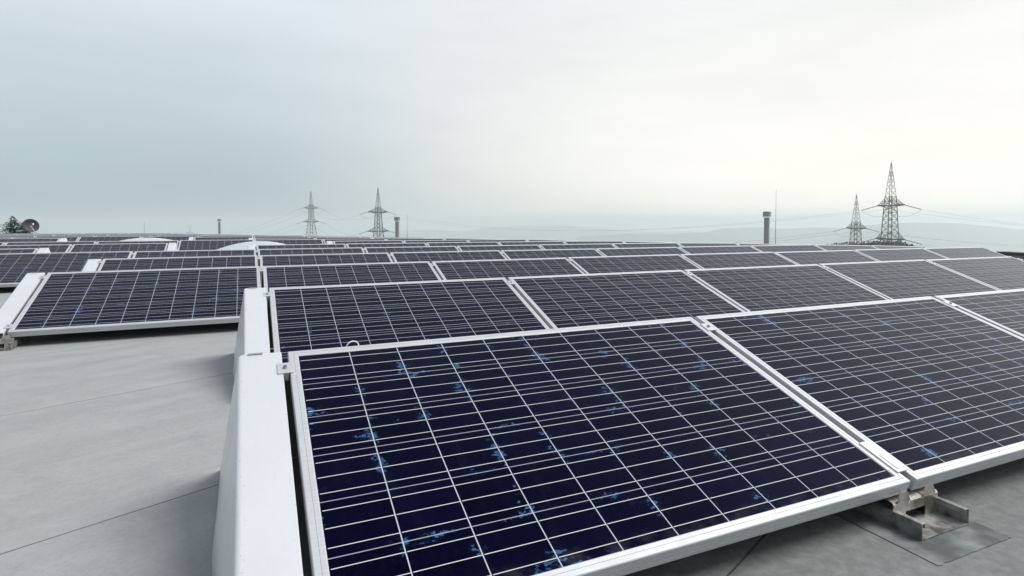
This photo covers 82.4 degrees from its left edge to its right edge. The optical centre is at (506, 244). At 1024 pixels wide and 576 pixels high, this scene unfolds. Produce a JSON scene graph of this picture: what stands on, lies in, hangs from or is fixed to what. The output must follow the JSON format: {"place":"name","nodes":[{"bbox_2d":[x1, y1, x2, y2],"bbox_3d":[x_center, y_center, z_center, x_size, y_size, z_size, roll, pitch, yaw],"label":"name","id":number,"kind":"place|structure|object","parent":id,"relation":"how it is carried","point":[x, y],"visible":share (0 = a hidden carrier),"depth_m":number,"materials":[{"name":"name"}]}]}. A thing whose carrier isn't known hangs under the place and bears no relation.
{"place":"outdoors","nodes":[
{"label":"outdoors","id":0,"kind":"place"},
{"bbox_2d":[0,287,1023,575],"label":"roof","id":1,"kind":"structure","parent":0,"point":[110,451],"depth_m":1.95,"materials":[{"name":"grey concrete"}]},
{"bbox_2d":[0,335,29,350],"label":"mounting foot","id":2,"kind":"object","parent":1,"relation":"on","point":[7,342],"visible":0.84,"depth_m":4.07},
{"bbox_2d":[0,248,39,253],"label":"solar panel","id":3,"kind":"object","parent":1,"relation":"on","point":[23,250],"visible":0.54,"depth_m":9.62,"materials":[{"name":"glass"}]},
{"bbox_2d":[0,272,45,336],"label":"side deflector","id":4,"kind":"object","parent":1,"relation":"on","point":[13,306],"visible":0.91,"depth_m":4.50,"materials":[{"name":"white metal"}]},
{"bbox_2d":[0,235,53,236],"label":"solar panel","id":5,"kind":"object","parent":1,"relation":"on","point":[27,235],"visible":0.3,"depth_m":21.07,"materials":[{"name":"glass"}]},
{"bbox_2d":[0,238,59,242],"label":"solar panel","id":6,"kind":"object","parent":1,"relation":"on","point":[30,240],"visible":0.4,"depth_m":16.17,"materials":[{"name":"glass"}]},
{"bbox_2d":[22,219,38,233],"bbox_3d":[-20.310,-0.565,24.987,0.582,1.078,0.425,-1,2,-24],"label":"satellite dish","id":7,"kind":"object","parent":1,"relation":"on","point":[30,225],"visible":0.96,"depth_m":25.02,"materials":[{"name":"metal"}]},
{"bbox_2d":[0,244,71,252],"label":"solar panel","id":8,"kind":"object","parent":1,"relation":"on","point":[56,248],"visible":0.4,"depth_m":11.35,"materials":[{"name":"glass"}]},
{"bbox_2d":[36,248,50,252],"bbox_3d":[-7.606,0.291,9.539,0.196,0.458,1.212,-1,2,-24],"label":"side deflector","id":9,"kind":"object","parent":1,"relation":"on","point":[44,250],"visible":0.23,"depth_m":9.75,"materials":[{"name":"white metal"}]},
{"bbox_2d":[18,234,69,234],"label":"solar panel","id":10,"kind":"object","parent":1,"relation":"on","point":[43,234],"visible":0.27,"depth_m":22.92,"materials":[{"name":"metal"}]},
{"bbox_2d":[14,237,78,240],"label":"solar panel","id":11,"kind":"object","parent":1,"relation":"on","point":[72,238],"visible":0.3,"depth_m":18.09,"materials":[{"name":"glass"}]},
{"bbox_2d":[4,241,95,244],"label":"solar panel","id":12,"kind":"object","parent":1,"relation":"on","point":[49,243],"visible":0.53,"depth_m":13.06,"materials":[{"name":"glass"}]},
{"bbox_2d":[36,235,94,237],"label":"solar panel","id":13,"kind":"object","parent":1,"relation":"on","point":[66,236],"visible":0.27,"depth_m":19.86,"materials":[{"name":"glass"}]},
{"bbox_2d":[0,251,132,286],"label":"solar panel","id":14,"kind":"object","parent":1,"relation":"on","point":[15,268],"visible":0.4,"depth_m":7.93,"materials":[{"name":"glass"}]},
{"bbox_2d":[54,235,103,235],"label":"solar panel","id":15,"kind":"object","parent":1,"relation":"on","point":[76,235],"visible":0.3,"depth_m":21.63,"materials":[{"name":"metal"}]},
{"bbox_2d":[82,259,100,271],"bbox_3d":[-4.643,0.404,6.419,0.196,0.458,1.212,-1,2,-24],"label":"side deflector","id":16,"kind":"object","parent":1,"relation":"on","point":[92,265],"visible":0.24,"depth_m":6.59,"materials":[{"name":"white metal"}]},
{"bbox_2d":[70,234,118,234],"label":"solar panel","id":17,"kind":"object","parent":1,"relation":"on","point":[94,234],"visible":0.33,"depth_m":23.57,"materials":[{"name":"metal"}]},
{"bbox_2d":[84,233,127,233],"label":"solar panel","id":18,"kind":"object","parent":1,"relation":"on","point":[105,233],"visible":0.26,"depth_m":25.44,"materials":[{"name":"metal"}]},
{"bbox_2d":[78,236,140,241],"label":"solar panel","id":19,"kind":"object","parent":1,"relation":"on","point":[104,238],"visible":0.41,"depth_m":18.54,"materials":[{"name":"glass"}]},
{"bbox_2d":[69,243,168,252],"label":"solar panel","id":20,"kind":"object","parent":1,"relation":"on","point":[133,247],"visible":0.48,"depth_m":11.80,"materials":[{"name":"glass"}]},
{"bbox_2d":[104,235,150,237],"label":"solar panel","id":21,"kind":"object","parent":1,"relation":"on","point":[128,235],"visible":0.21,"depth_m":20.62,"materials":[{"name":"glass"}]},
{"bbox_2d":[3,266,260,336],"bbox_3d":[-2.989,0.457,4.958,1.688,0.452,1.231,-1,2,-24],"label":"solar panel","id":22,"kind":"object","parent":1,"relation":"on","point":[74,302],"visible":0.92,"depth_m":4.71,"materials":[{"name":"glass"}]},
{"bbox_2d":[95,240,178,248],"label":"solar panel","id":23,"kind":"object","parent":1,"relation":"on","point":[126,242],"visible":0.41,"depth_m":13.75,"materials":[{"name":"glass"}]},
{"bbox_2d":[121,238,171,240],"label":"skylight dome","id":24,"kind":"structure","parent":1,"relation":"on","point":[147,239],"depth_m":16.01,"materials":[{"name":"white plastic"}]},
{"bbox_2d":[129,233,171,233],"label":"solar panel","id":25,"kind":"object","parent":1,"relation":"on","point":[150,233],"visible":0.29,"depth_m":26.11,"materials":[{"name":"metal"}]},
{"bbox_2d":[142,236,198,240],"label":"solar panel","id":26,"kind":"object","parent":1,"relation":"on","point":[179,238],"visible":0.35,"depth_m":19.28,"materials":[{"name":"glass"}]},
{"bbox_2d":[167,243,177,250],"bbox_3d":[-6.893,0.196,12.061,0.196,0.458,1.212,-1,2,-24],"label":"side deflector","id":27,"kind":"object","parent":1,"relation":"on","point":[172,246],"visible":0.31,"depth_m":12.18,"materials":[{"name":"white metal"}]},
{"bbox_2d":[97,255,257,270],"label":"solar panel","id":28,"kind":"object","parent":1,"relation":"on","point":[114,264],"visible":0.41,"depth_m":6.93,"materials":[{"name":"glass"}]},
{"bbox_2d":[152,235,202,236],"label":"solar panel","id":29,"kind":"object","parent":1,"relation":"on","point":[177,235],"visible":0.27,"depth_m":21.23,"materials":[{"name":"glass"}]},
{"bbox_2d":[160,234,206,235],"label":"solar panel","id":30,"kind":"object","parent":1,"relation":"on","point":[183,234],"visible":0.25,"depth_m":23.08,"materials":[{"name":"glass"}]},
{"bbox_2d":[131,249,256,257],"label":"solar panel","id":31,"kind":"object","parent":1,"relation":"on","point":[184,253],"visible":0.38,"depth_m":8.83,"materials":[{"name":"glass"}]},
{"bbox_2d":[178,240,253,249],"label":"solar panel","id":32,"kind":"object","parent":1,"relation":"on","point":[200,244],"visible":0.47,"depth_m":14.17,"materials":[{"name":"glass"}]},
{"bbox_2d":[217,219,220,233],"bbox_3d":[-13.949,-0.641,28.399,0.188,1.215,0.188,-1,2,-24],"label":"flue pipe","id":33,"kind":"object","parent":1,"relation":"on","point":[219,227],"visible":0.75,"depth_m":28.34,"materials":[{"name":"silver metal"}]},
{"bbox_2d":[194,237,252,239],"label":"solar panel","id":34,"kind":"object","parent":1,"relation":"on","point":[221,238],"visible":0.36,"depth_m":18.08,"materials":[{"name":"glass"}]},
{"bbox_2d":[200,236,252,236],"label":"solar panel","id":35,"kind":"object","parent":1,"relation":"on","point":[226,236],"visible":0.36,"depth_m":20.01,"materials":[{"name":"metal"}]},
{"bbox_2d":[204,235,252,235],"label":"solar panel","id":36,"kind":"object","parent":1,"relation":"on","point":[228,235],"visible":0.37,"depth_m":21.88,"materials":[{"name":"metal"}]},
{"bbox_2d":[233,287,269,379],"bbox_3d":[-1.489,0.512,3.384,0.196,0.458,1.212,-1,2,-24],"label":"side deflector","id":37,"kind":"object","parent":1,"relation":"on","point":[253,334],"visible":0.7,"depth_m":3.34,"materials":[{"name":"white metal"}]},
{"bbox_2d":[217,241,285,249],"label":"skylight dome","id":38,"kind":"structure","parent":1,"relation":"on","point":[243,245],"depth_m":11.73,"materials":[{"name":"white plastic"}]},
{"bbox_2d":[212,352,302,575],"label":"side deflector","id":39,"kind":"object","parent":1,"relation":"on","point":[256,531],"visible":1,"depth_m":1.40,"materials":[{"name":"white metal"}]},
{"bbox_2d":[253,235,302,238],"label":"solar panel","id":40,"kind":"object","parent":1,"relation":"on","point":[277,236],"visible":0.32,"depth_m":20.67,"materials":[{"name":"glass"}]},
{"bbox_2d":[254,236,308,237],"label":"solar panel","id":41,"kind":"object","parent":1,"relation":"on","point":[285,237],"visible":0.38,"depth_m":18.92,"materials":[{"name":"glass"}]},
{"bbox_2d":[253,238,313,240],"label":"solar panel","id":42,"kind":"object","parent":1,"relation":"on","point":[254,239],"visible":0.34,"depth_m":16.86,"materials":[{"name":"glass"}]},
{"bbox_2d":[255,239,322,243],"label":"solar panel","id":43,"kind":"object","parent":1,"relation":"on","point":[301,241],"visible":0.3,"depth_m":15.13,"materials":[{"name":"glass"}]},
{"bbox_2d":[254,244,345,250],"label":"solar panel","id":44,"kind":"object","parent":1,"relation":"on","point":[286,246],"visible":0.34,"depth_m":11.38,"materials":[{"name":"glass"}]},
{"bbox_2d":[255,247,364,265],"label":"solar panel","id":45,"kind":"object","parent":1,"relation":"on","point":[294,251],"visible":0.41,"depth_m":9.50,"materials":[{"name":"glass"}]},
{"bbox_2d":[257,253,392,287],"bbox_3d":[-2.277,0.360,7.480,1.688,0.453,1.231,-1,2,-24],"label":"solar panel","id":46,"kind":"object","parent":1,"relation":"on","point":[301,259],"visible":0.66,"depth_m":7.60,"materials":[{"name":"glass"}]},
{"bbox_2d":[309,236,359,237],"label":"solar panel","id":47,"kind":"object","parent":1,"relation":"on","point":[332,236],"visible":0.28,"depth_m":19.50,"materials":[{"name":"glass"}]},
{"bbox_2d":[314,237,371,239],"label":"solar panel","id":48,"kind":"object","parent":1,"relation":"on","point":[322,238],"visible":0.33,"depth_m":17.64,"materials":[{"name":"glass"}]},
{"bbox_2d":[259,261,440,291],"bbox_3d":[-1.463,0.428,5.627,1.688,0.451,1.231,-1,2,-24],"label":"solar panel","id":49,"kind":"object","parent":1,"relation":"on","point":[312,275],"visible":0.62,"depth_m":5.68,"materials":[{"name":"glass"}]},
{"bbox_2d":[322,239,384,243],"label":"solar panel","id":50,"kind":"object","parent":1,"relation":"on","point":[325,240],"visible":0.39,"depth_m":15.70,"materials":[{"name":"glass"}]},
{"bbox_2d":[332,240,403,244],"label":"solar panel","id":51,"kind":"object","parent":1,"relation":"on","point":[371,241],"visible":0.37,"depth_m":13.94,"materials":[{"name":"glass"}]},
{"bbox_2d":[345,243,426,248],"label":"solar panel","id":52,"kind":"object","parent":1,"relation":"on","point":[362,245],"visible":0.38,"depth_m":12.03,"materials":[{"name":"glass"}]},
{"bbox_2d":[372,237,413,238],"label":"solar panel","id":53,"kind":"object","parent":1,"relation":"on","point":[390,237],"visible":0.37,"depth_m":18.21,"materials":[{"name":"glass"}]},
{"bbox_2d":[394,217,399,236],"bbox_3d":[-3.590,-0.345,19.184,0.209,1.138,0.209,-1,2,-24],"label":"flue pipe","id":54,"kind":"object","parent":1,"relation":"on","point":[396,219],"visible":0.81,"depth_m":19.12,"materials":[{"name":"silver metal"}]},
{"bbox_2d":[263,277,549,362],"bbox_3d":[-0.649,0.497,3.775,1.688,0.450,1.231,-1,2,-24],"label":"solar panel","id":55,"kind":"object","parent":1,"relation":"on","point":[300,318],"visible":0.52,"depth_m":3.68,"materials":[{"name":"glass"}]},
{"bbox_2d":[363,246,458,253],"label":"solar panel","id":56,"kind":"object","parent":1,"relation":"on","point":[406,249],"visible":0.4,"depth_m":10.16,"materials":[{"name":"glass"}]},
{"bbox_2d":[385,238,443,239],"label":"solar panel","id":57,"kind":"object","parent":1,"relation":"on","point":[417,239],"visible":0.23,"depth_m":16.51,"materials":[{"name":"glass"}]},
{"bbox_2d":[403,240,467,242],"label":"solar panel","id":58,"kind":"object","parent":1,"relation":"on","point":[414,241],"visible":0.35,"depth_m":14.55,"materials":[{"name":"glass"}]},
{"bbox_2d":[389,250,506,262],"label":"solar panel","id":59,"kind":"object","parent":1,"relation":"on","point":[430,257],"visible":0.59,"depth_m":8.27,"materials":[{"name":"glass"}]},
{"bbox_2d":[426,242,499,246],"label":"solar panel","id":60,"kind":"object","parent":1,"relation":"on","point":[456,244],"visible":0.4,"depth_m":12.69,"materials":[{"name":"glass"}]},
{"bbox_2d":[444,238,496,239],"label":"solar panel","id":61,"kind":"object","parent":1,"relation":"on","point":[466,239],"visible":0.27,"depth_m":17.06,"materials":[{"name":"glass"}]},
{"bbox_2d":[467,239,526,241],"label":"solar panel","id":62,"kind":"object","parent":1,"relation":"on","point":[508,240],"visible":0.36,"depth_m":15.30,"materials":[{"name":"glass"}]},
{"bbox_2d":[456,245,541,250],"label":"solar panel","id":63,"kind":"object","parent":1,"relation":"on","point":[497,247],"visible":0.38,"depth_m":10.85,"materials":[{"name":"glass"}]},
{"bbox_2d":[431,257,583,280],"bbox_3d":[0.063,0.401,6.297,1.688,0.449,1.231,-1,2,-24],"label":"solar panel","id":64,"kind":"object","parent":1,"relation":"on","point":[471,269],"visible":0.48,"depth_m":6.36,"materials":[{"name":"glass"}]},
{"bbox_2d":[498,241,564,244],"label":"solar panel","id":65,"kind":"object","parent":1,"relation":"on","point":[531,242],"visible":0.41,"depth_m":13.39,"materials":[{"name":"glass"}]},
{"bbox_2d":[500,248,602,258],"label":"solar panel","id":66,"kind":"object","parent":1,"relation":"on","point":[541,253],"visible":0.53,"depth_m":8.94,"materials":[{"name":"glass"}]},
{"bbox_2d":[527,239,576,240],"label":"solar panel","id":67,"kind":"object","parent":1,"relation":"on","point":[548,240],"visible":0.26,"depth_m":15.89,"materials":[{"name":"glass"}]},
{"bbox_2d":[539,243,615,248],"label":"solar panel","id":68,"kind":"object","parent":1,"relation":"on","point":[571,246],"visible":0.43,"depth_m":11.49,"materials":[{"name":"glass"}]},
{"bbox_2d":[563,241,623,243],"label":"solar panel","id":69,"kind":"object","parent":1,"relation":"on","point":[585,242],"visible":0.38,"depth_m":14.02,"materials":[{"name":"glass"}]},
{"bbox_2d":[277,317,910,575],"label":"solar panel","id":70,"kind":"object","parent":1,"relation":"on","point":[619,449],"visible":0.97,"depth_m":1.63,"materials":[{"name":"glass"}]},
{"bbox_2d":[507,270,744,328],"bbox_3d":[0.877,0.467,4.444,1.688,0.450,1.231,-1,2,-24],"label":"solar panel","id":71,"kind":"object","parent":1,"relation":"on","point":[563,301],"visible":0.65,"depth_m":4.35,"materials":[{"name":"glass"}]},
{"bbox_2d":[567,254,700,273],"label":"solar panel","id":72,"kind":"object","parent":1,"relation":"on","point":[609,264],"visible":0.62,"depth_m":7.03,"materials":[{"name":"glass"}]},
{"bbox_2d":[595,247,686,255],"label":"solar panel","id":73,"kind":"object","parent":1,"relation":"on","point":[637,251],"visible":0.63,"depth_m":9.62,"materials":[{"name":"glass"}]},
{"bbox_2d":[612,243,681,247],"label":"solar panel","id":74,"kind":"object","parent":1,"relation":"on","point":[629,245],"visible":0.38,"depth_m":12.16,"materials":[{"name":"glass"}]},
{"bbox_2d":[622,241,675,242],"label":"solar panel","id":75,"kind":"object","parent":1,"relation":"on","point":[644,242],"visible":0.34,"depth_m":14.68,"materials":[{"name":"glass"}]},
{"bbox_2d":[677,243,738,246],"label":"solar panel","id":76,"kind":"object","parent":1,"relation":"on","point":[705,244],"visible":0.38,"depth_m":12.86,"materials":[{"name":"glass"}]},
{"bbox_2d":[678,245,759,253],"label":"solar panel","id":77,"kind":"object","parent":1,"relation":"on","point":[711,249],"visible":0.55,"depth_m":10.29,"materials":[{"name":"glass"}]},
{"bbox_2d":[680,252,796,268],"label":"solar panel","id":78,"kind":"object","parent":1,"relation":"on","point":[725,260],"visible":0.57,"depth_m":7.71,"materials":[{"name":"glass"}]},
{"bbox_2d":[735,243,787,245],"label":"solar panel","id":79,"kind":"object","parent":1,"relation":"on","point":[743,244],"visible":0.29,"depth_m":13.47,"materials":[{"name":"glass"}]},
{"bbox_2d":[762,211,770,243],"bbox_3d":[6.682,-0.198,15.026,0.216,1.311,0.216,-1,2,-24],"label":"flue pipe","id":80,"kind":"object","parent":1,"relation":"on","point":[766,215],"visible":0.77,"depth_m":14.96,"materials":[{"name":"silver metal"}]},
{"bbox_2d":[684,264,888,311],"bbox_3d":[2.403,0.440,5.114,1.688,0.451,1.231,-1,2,-24],"label":"solar panel","id":81,"kind":"object","parent":1,"relation":"on","point":[751,289],"visible":0.61,"depth_m":5.03,"materials":[{"name":"glass"}]},
{"bbox_2d":[750,244,825,251],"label":"solar panel","id":82,"kind":"object","parent":1,"relation":"on","point":[777,248],"visible":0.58,"depth_m":10.96,"materials":[{"name":"glass"}]},
{"bbox_2d":[774,250,876,264],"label":"solar panel","id":83,"kind":"object","parent":1,"relation":"on","point":[818,257],"visible":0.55,"depth_m":8.39,"materials":[{"name":"glass"}]},
{"bbox_2d":[814,244,876,250],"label":"solar panel","id":84,"kind":"object","parent":1,"relation":"on","point":[840,247],"visible":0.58,"depth_m":11.64,"materials":[{"name":"glass"}]},
{"bbox_2d":[695,296,1023,490],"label":"solar panel","id":85,"kind":"object","parent":1,"relation":"on","point":[919,392],"visible":0.89,"depth_m":2.30,"materials":[{"name":"glass"}]},
{"bbox_2d":[870,245,922,248],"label":"solar panel","id":86,"kind":"object","parent":1,"relation":"on","point":[889,247],"visible":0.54,"depth_m":12.30,"materials":[{"name":"glass"}]},
{"bbox_2d":[854,248,947,260],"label":"solar panel","id":87,"kind":"object","parent":1,"relation":"on","point":[899,254],"visible":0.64,"depth_m":9.06,"materials":[{"name":"glass"}]},
{"bbox_2d":[818,260,998,299],"bbox_3d":[3.929,0.412,5.783,1.688,0.453,1.231,-1,2,-24],"label":"solar panel","id":88,"kind":"object","parent":1,"relation":"on","point":[899,279],"visible":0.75,"depth_m":5.71,"materials":[{"name":"glass"}]},
{"bbox_2d":[834,508,1010,565],"bbox_3d":[1.154,0.799,1.723,0.326,0.002,0.410,-1,2,-24],"label":"felt patch","id":89,"kind":"object","parent":1,"relation":"on","point":[954,544],"visible":0.48,"depth_m":1.59,"materials":[{"name":"fabric"}]},
{"bbox_2d":[853,484,968,540],"bbox_3d":[1.144,0.751,1.802,0.214,0.093,0.388,-1,2,-24],"label":"mounting foot","id":90,"kind":"object","parent":89,"relation":"on","point":[924,512],"visible":0.62,"depth_m":1.69},
{"bbox_2d":[922,247,1004,258],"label":"solar panel","id":91,"kind":"object","parent":1,"relation":"on","point":[963,252],"visible":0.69,"depth_m":9.74,"materials":[{"name":"glass"}]},
{"bbox_2d":[926,256,1023,289],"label":"solar panel","id":92,"kind":"object","parent":1,"relation":"on","point":[1003,273],"visible":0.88,"depth_m":6.37,"materials":[{"name":"glass"}]},
{"bbox_2d":[933,288,1023,338],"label":"solar panel","id":93,"kind":"object","parent":1,"relation":"on","point":[1003,309],"visible":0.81,"depth_m":3.19,"materials":[{"name":"glass"}]},
{"bbox_2d":[997,251,1023,260],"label":"parapet wall","id":94,"kind":"structure","parent":1,"relation":"on","point":[1019,255],"depth_m":15.51,"materials":[{"name":"grey paint"}]},
{"bbox_2d":[0,0,1023,236],"label":"sky","id":95,"kind":"structure","parent":0,"point":[117,116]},
{"bbox_2d":[372,225,691,239],"bbox_3d":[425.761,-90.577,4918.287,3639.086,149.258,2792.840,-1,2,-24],"label":"hills","id":96,"kind":"structure","parent":0,"point":[536,232],"depth_m":4397.06,"materials":[{"name":"grey"}]},
{"bbox_2d":[575,232,763,243],"bbox_3d":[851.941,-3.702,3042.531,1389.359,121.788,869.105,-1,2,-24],"label":"hills","id":97,"kind":"structure","parent":0,"point":[697,237],"depth_m":2935.28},
{"bbox_2d":[704,227,846,244],"bbox_3d":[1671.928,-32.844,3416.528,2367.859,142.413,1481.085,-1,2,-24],"label":"hills","id":98,"kind":"structure","parent":0,"point":[788,234],"depth_m":3107.77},
{"bbox_2d":[835,223,1023,251],"bbox_3d":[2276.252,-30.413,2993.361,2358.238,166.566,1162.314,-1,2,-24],"label":"hills","id":99,"kind":"structure","parent":0,"point":[981,236],"depth_m":2711.26,"materials":[{"name":"grey"}]},
{"bbox_3d":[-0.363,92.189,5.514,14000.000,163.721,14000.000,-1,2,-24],"label":"land","id":100,"kind":"structure","parent":0,"visible":0},
{"bbox_2d":[0,216,22,233],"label":"conifer tree","id":101,"kind":"object","parent":100,"relation":"on","point":[10,226],"visible":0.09,"depth_m":43.98,"materials":[{"name":"green plant"}]},
{"bbox_2d":[8,224,36,233],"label":"conifer tree","id":102,"kind":"object","parent":100,"relation":"on","point":[24,231],"visible":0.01,"depth_m":41.80,"materials":[{"name":"green plant"}]},
{"bbox_2d":[297,191,325,234],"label":"electricity pylon","id":103,"kind":"object","parent":100,"relation":"on","point":[310,208],"visible":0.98,"depth_m":555.33,"materials":[{"name":"metal"}]},
{"bbox_2d":[360,189,396,236],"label":"electricity pylon","id":104,"kind":"object","parent":100,"relation":"on","point":[379,227],"visible":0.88,"depth_m":397.32,"materials":[{"name":"metal"}]},
{"bbox_2d":[401,210,877,230],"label":"power line","id":105,"kind":"object","parent":104,"relation":"hanging from","point":[656,229],"visible":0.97,"depth_m":271.50,"materials":[{"name":"grey"}]},
{"bbox_2d":[833,193,878,244],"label":"electricity pylon","id":106,"kind":"object","parent":100,"relation":"on","point":[857,230],"visible":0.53,"depth_m":286.75,"materials":[{"name":"metal"}]},
{"bbox_2d":[822,240,924,247],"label":"woodland","id":107,"kind":"object","parent":100,"relation":"on","point":[888,243],"visible":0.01,"depth_m":190.70,"materials":[{"name":"green plant"}]},
{"bbox_2d":[860,160,921,245],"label":"electricity pylon","id":108,"kind":"object","parent":100,"relation":"on","point":[885,202],"visible":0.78,"depth_m":224.88,"materials":[{"name":"metal"}]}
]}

